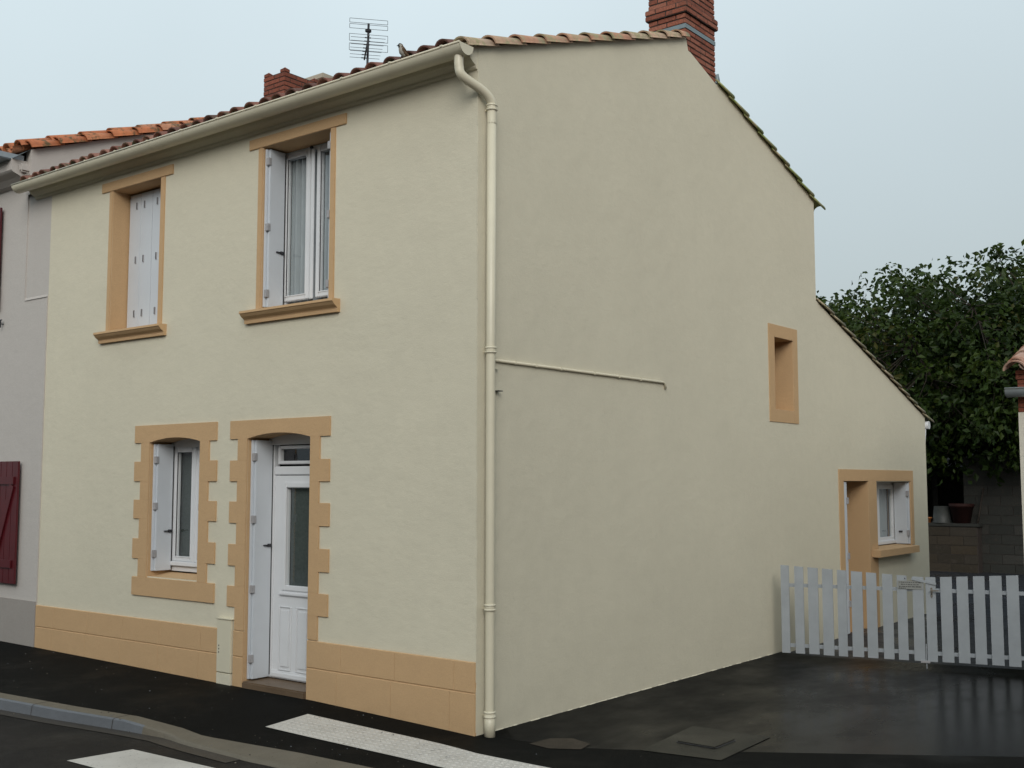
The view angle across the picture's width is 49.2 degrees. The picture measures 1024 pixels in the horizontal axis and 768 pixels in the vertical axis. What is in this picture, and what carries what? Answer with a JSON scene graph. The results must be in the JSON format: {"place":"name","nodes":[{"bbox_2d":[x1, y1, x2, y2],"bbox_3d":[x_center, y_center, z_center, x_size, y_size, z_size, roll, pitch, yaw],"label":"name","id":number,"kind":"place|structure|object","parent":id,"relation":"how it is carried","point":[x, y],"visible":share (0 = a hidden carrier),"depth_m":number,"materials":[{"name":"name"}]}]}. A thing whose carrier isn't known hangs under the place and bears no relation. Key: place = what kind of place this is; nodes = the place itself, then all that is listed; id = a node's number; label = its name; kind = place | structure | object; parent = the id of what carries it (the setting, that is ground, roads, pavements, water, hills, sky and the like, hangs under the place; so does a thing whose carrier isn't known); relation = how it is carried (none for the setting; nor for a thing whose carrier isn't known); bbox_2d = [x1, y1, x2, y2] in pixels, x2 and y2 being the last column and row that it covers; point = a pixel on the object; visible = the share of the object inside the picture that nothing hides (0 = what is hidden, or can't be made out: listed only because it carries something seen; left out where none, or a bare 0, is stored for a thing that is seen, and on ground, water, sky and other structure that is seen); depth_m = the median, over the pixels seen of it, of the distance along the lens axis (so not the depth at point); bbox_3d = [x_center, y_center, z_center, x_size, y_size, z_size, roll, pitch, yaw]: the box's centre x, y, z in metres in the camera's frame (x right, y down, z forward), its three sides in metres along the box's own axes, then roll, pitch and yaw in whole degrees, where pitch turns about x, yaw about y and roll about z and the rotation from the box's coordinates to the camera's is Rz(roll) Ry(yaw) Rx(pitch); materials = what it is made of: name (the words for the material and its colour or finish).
{"place":"outdoors","nodes":[
{"label":"outdoors","id":0,"kind":"place"},
{"bbox_2d":[0,715,274,767],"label":"road","id":1,"kind":"structure","parent":0,"point":[25,743],"depth_m":8.27,"materials":[{"name":"grey asphalt"}]},
{"bbox_2d":[0,710,240,762],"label":"gutter channel","id":2,"kind":"object","parent":1,"relation":"on","point":[188,749],"visible":1,"depth_m":8.65,"materials":[{"name":"concrete"}]},
{"bbox_2d":[67,749,212,767],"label":"crossing marking","id":3,"kind":"object","parent":1,"relation":"on","point":[132,758],"visible":1,"depth_m":7.84,"materials":[{"name":"paint"}]},
{"bbox_2d":[0,693,370,767],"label":"kerb","id":4,"kind":"structure","parent":1,"relation":"on","point":[271,757],"depth_m":8.63,"materials":[{"name":"concrete"}]},
{"bbox_2d":[0,641,1023,767],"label":"pavement","id":5,"kind":"structure","parent":0,"point":[225,712],"depth_m":8.87,"materials":[{"name":"black asphalt"}]},
{"bbox_2d":[266,714,547,767],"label":"tactile strip","id":6,"kind":"object","parent":5,"relation":"on","point":[380,741],"visible":1,"depth_m":8.16,"materials":[{"name":"paint"}]},
{"bbox_2d":[530,738,589,748],"bbox_3d":[0.381,2.648,8.238,0.400,0.001,0.370,-4,-6,38],"label":"manhole cover","id":7,"kind":"object","parent":5,"relation":"on","point":[563,743],"visible":1,"depth_m":8.24,"materials":[{"name":"grey metal"}]},
{"bbox_2d":[0,0,1023,368],"label":"sky","id":8,"kind":"structure","parent":0,"point":[903,119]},
{"bbox_2d":[495,652,1023,756],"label":"driveway","id":9,"kind":"structure","parent":0,"point":[942,709],"depth_m":9.41,"materials":[{"name":"grey asphalt"}]},
{"bbox_2d":[642,726,769,759],"bbox_3d":[1.452,2.650,8.265,0.651,0.001,0.935,-3,-6,32],"label":"asphalt patch","id":10,"kind":"object","parent":9,"relation":"on","point":[671,745],"visible":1,"depth_m":8.18,"materials":[{"name":"grey asphalt"}]},
{"bbox_2d":[676,732,735,747],"bbox_3d":[1.444,2.648,8.326,0.358,0.010,0.383,-4,-6,38],"label":"manhole cover","id":11,"kind":"object","parent":10,"relation":"on","point":[705,740],"visible":1,"depth_m":8.29,"materials":[{"name":"metal"}]},
{"bbox_2d":[780,565,935,668],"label":"garden gate","id":12,"kind":"structure","parent":9,"relation":"on","point":[887,588],"depth_m":11.89,"materials":[{"name":"white paint"}]},
{"bbox_2d":[791,571,1023,669],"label":"yard ground","id":13,"kind":"structure","parent":0,"point":[937,575],"depth_m":14.44,"materials":[{"name":"grey asphalt"}]},
{"bbox_2d":[816,239,1023,489],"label":"tree","id":14,"kind":"object","parent":13,"relation":"on","point":[947,354],"visible":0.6,"depth_m":23.36,"materials":[{"name":"green plant"}]},
{"bbox_2d":[927,456,966,521],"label":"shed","id":15,"kind":"structure","parent":13,"relation":"on","point":[944,493],"depth_m":29.04,"materials":[{"name":"black"}]},
{"bbox_2d":[928,526,982,572],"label":"stone wall","id":16,"kind":"structure","parent":13,"relation":"on","point":[955,549],"depth_m":23.87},
{"bbox_2d":[928,522,983,526],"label":"stone slab","id":17,"kind":"structure","parent":16,"relation":"on","point":[958,524],"depth_m":23.87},
{"bbox_2d":[932,506,952,522],"bbox_3d":[9.316,2.827,24.256,0.430,0.360,0.423,-4,-6,38],"label":"bucket","id":18,"kind":"object","parent":17,"relation":"on","point":[941,514],"visible":1,"depth_m":24.11,"materials":[{"name":"grey metal"}]},
{"bbox_2d":[948,503,973,523],"bbox_3d":[9.646,2.775,24.000,0.520,0.420,0.520,-4,-6,38],"label":"flower pot","id":19,"kind":"object","parent":17,"relation":"on","point":[961,512],"visible":1,"depth_m":23.83,"materials":[{"name":"red plastic"}]},
{"bbox_2d":[977,488,983,523],"bbox_3d":[9.961,2.590,23.785,0.212,0.758,0.036,2,-5,-18],"label":"stick","id":20,"kind":"object","parent":17,"relation":"on","point":[980,506],"visible":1,"depth_m":23.77,"materials":[{"name":"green plant"}]},
{"bbox_2d":[963,451,1023,573],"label":"block wall","id":21,"kind":"structure","parent":13,"relation":"on","point":[1000,519],"depth_m":23.66,"materials":[{"name":"grey concrete"}]},
{"label":"ground","id":22,"kind":"structure","parent":0,"visible":0},
{"bbox_2d":[0,73,332,646],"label":"house","id":23,"kind":"structure","parent":22,"relation":"on","point":[23,327],"depth_m":12.88,"materials":[{"name":"paint"}]},
{"bbox_2d":[11,0,933,737],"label":"house","id":24,"kind":"structure","parent":22,"relation":"on","point":[487,386],"depth_m":10.37,"materials":[{"name":"beige paint"}]},
{"bbox_2d":[93,164,173,343],"bbox_3d":[-3.847,-1.314,11.707,1.280,1.738,0.418,-4,-6,38],"label":"window","id":25,"kind":"structure","parent":24,"relation":"in","point":[147,209],"depth_m":11.80,"materials":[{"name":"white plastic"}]},
{"bbox_2d":[131,422,217,602],"bbox_3d":[-3.200,1.245,11.034,1.346,1.690,0.353,-4,-6,38],"label":"window","id":26,"kind":"structure","parent":24,"relation":"in","point":[183,469],"depth_m":11.17,"materials":[{"name":"white plastic"}]},
{"bbox_2d":[226,416,330,698],"bbox_3d":[-1.995,1.595,10.032,1.362,2.557,0.350,-4,-6,38],"label":"door","id":27,"kind":"structure","parent":24,"relation":"in","point":[282,616],"depth_m":10.21,"materials":[{"name":"white plastic"}]},
{"bbox_2d":[239,113,346,323],"bbox_3d":[-1.872,-1.448,10.179,1.315,1.745,0.455,-4,-6,38],"label":"window","id":28,"kind":"structure","parent":24,"relation":"in","point":[302,286],"depth_m":10.34,"materials":[{"name":"white plastic"}]},
{"bbox_2d":[349,18,387,63],"bbox_3d":[-1.906,-3.970,14.811,0.499,1.471,0.780,1,-5,-8],"label":"tv aerial","id":29,"kind":"object","parent":24,"relation":"attached to","point":[367,44],"visible":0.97,"depth_m":14.52,"materials":[{"name":"metal"}]},
{"bbox_2d":[397,43,408,58],"bbox_3d":[-0.858,-2.667,8.968,0.137,0.130,0.066,0,-5,1],"label":"sparrow","id":30,"kind":"object","parent":24,"relation":"on","point":[402,51],"visible":0.99,"depth_m":8.95},
{"bbox_2d":[768,323,798,423],"bbox_3d":[3.129,-0.110,12.979,0.058,1.118,0.775,-4,-6,38],"label":"window","id":31,"kind":"structure","parent":24,"relation":"in","point":[784,416],"depth_m":12.89,"materials":[{"name":"orange paint"}]},
{"bbox_2d":[838,469,912,633],"bbox_3d":[4.863,2.231,15.135,0.250,2.130,2.745,-4,-6,38],"label":"door frame","id":32,"kind":"structure","parent":24,"relation":"in","point":[871,476],"depth_m":14.80,"materials":[{"name":"paint"}]},
{"bbox_2d":[872,481,919,557],"bbox_3d":[5.200,1.856,15.582,0.452,1.005,1.680,-4,-6,38],"label":"window","id":33,"kind":"structure","parent":24,"relation":"in","point":[899,500],"depth_m":16.08,"materials":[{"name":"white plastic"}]},
{"bbox_2d":[1003,345,1023,544],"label":"outhouse","id":34,"kind":"structure","parent":22,"relation":"on","point":[1018,357],"depth_m":11.39,"materials":[{"name":"beige concrete"}]},
{"bbox_2d":[925,575,1023,666],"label":"garden gate","id":35,"kind":"structure","parent":34,"relation":"attached to","point":[981,655],"depth_m":11.41,"materials":[{"name":"white paint"}]}
]}

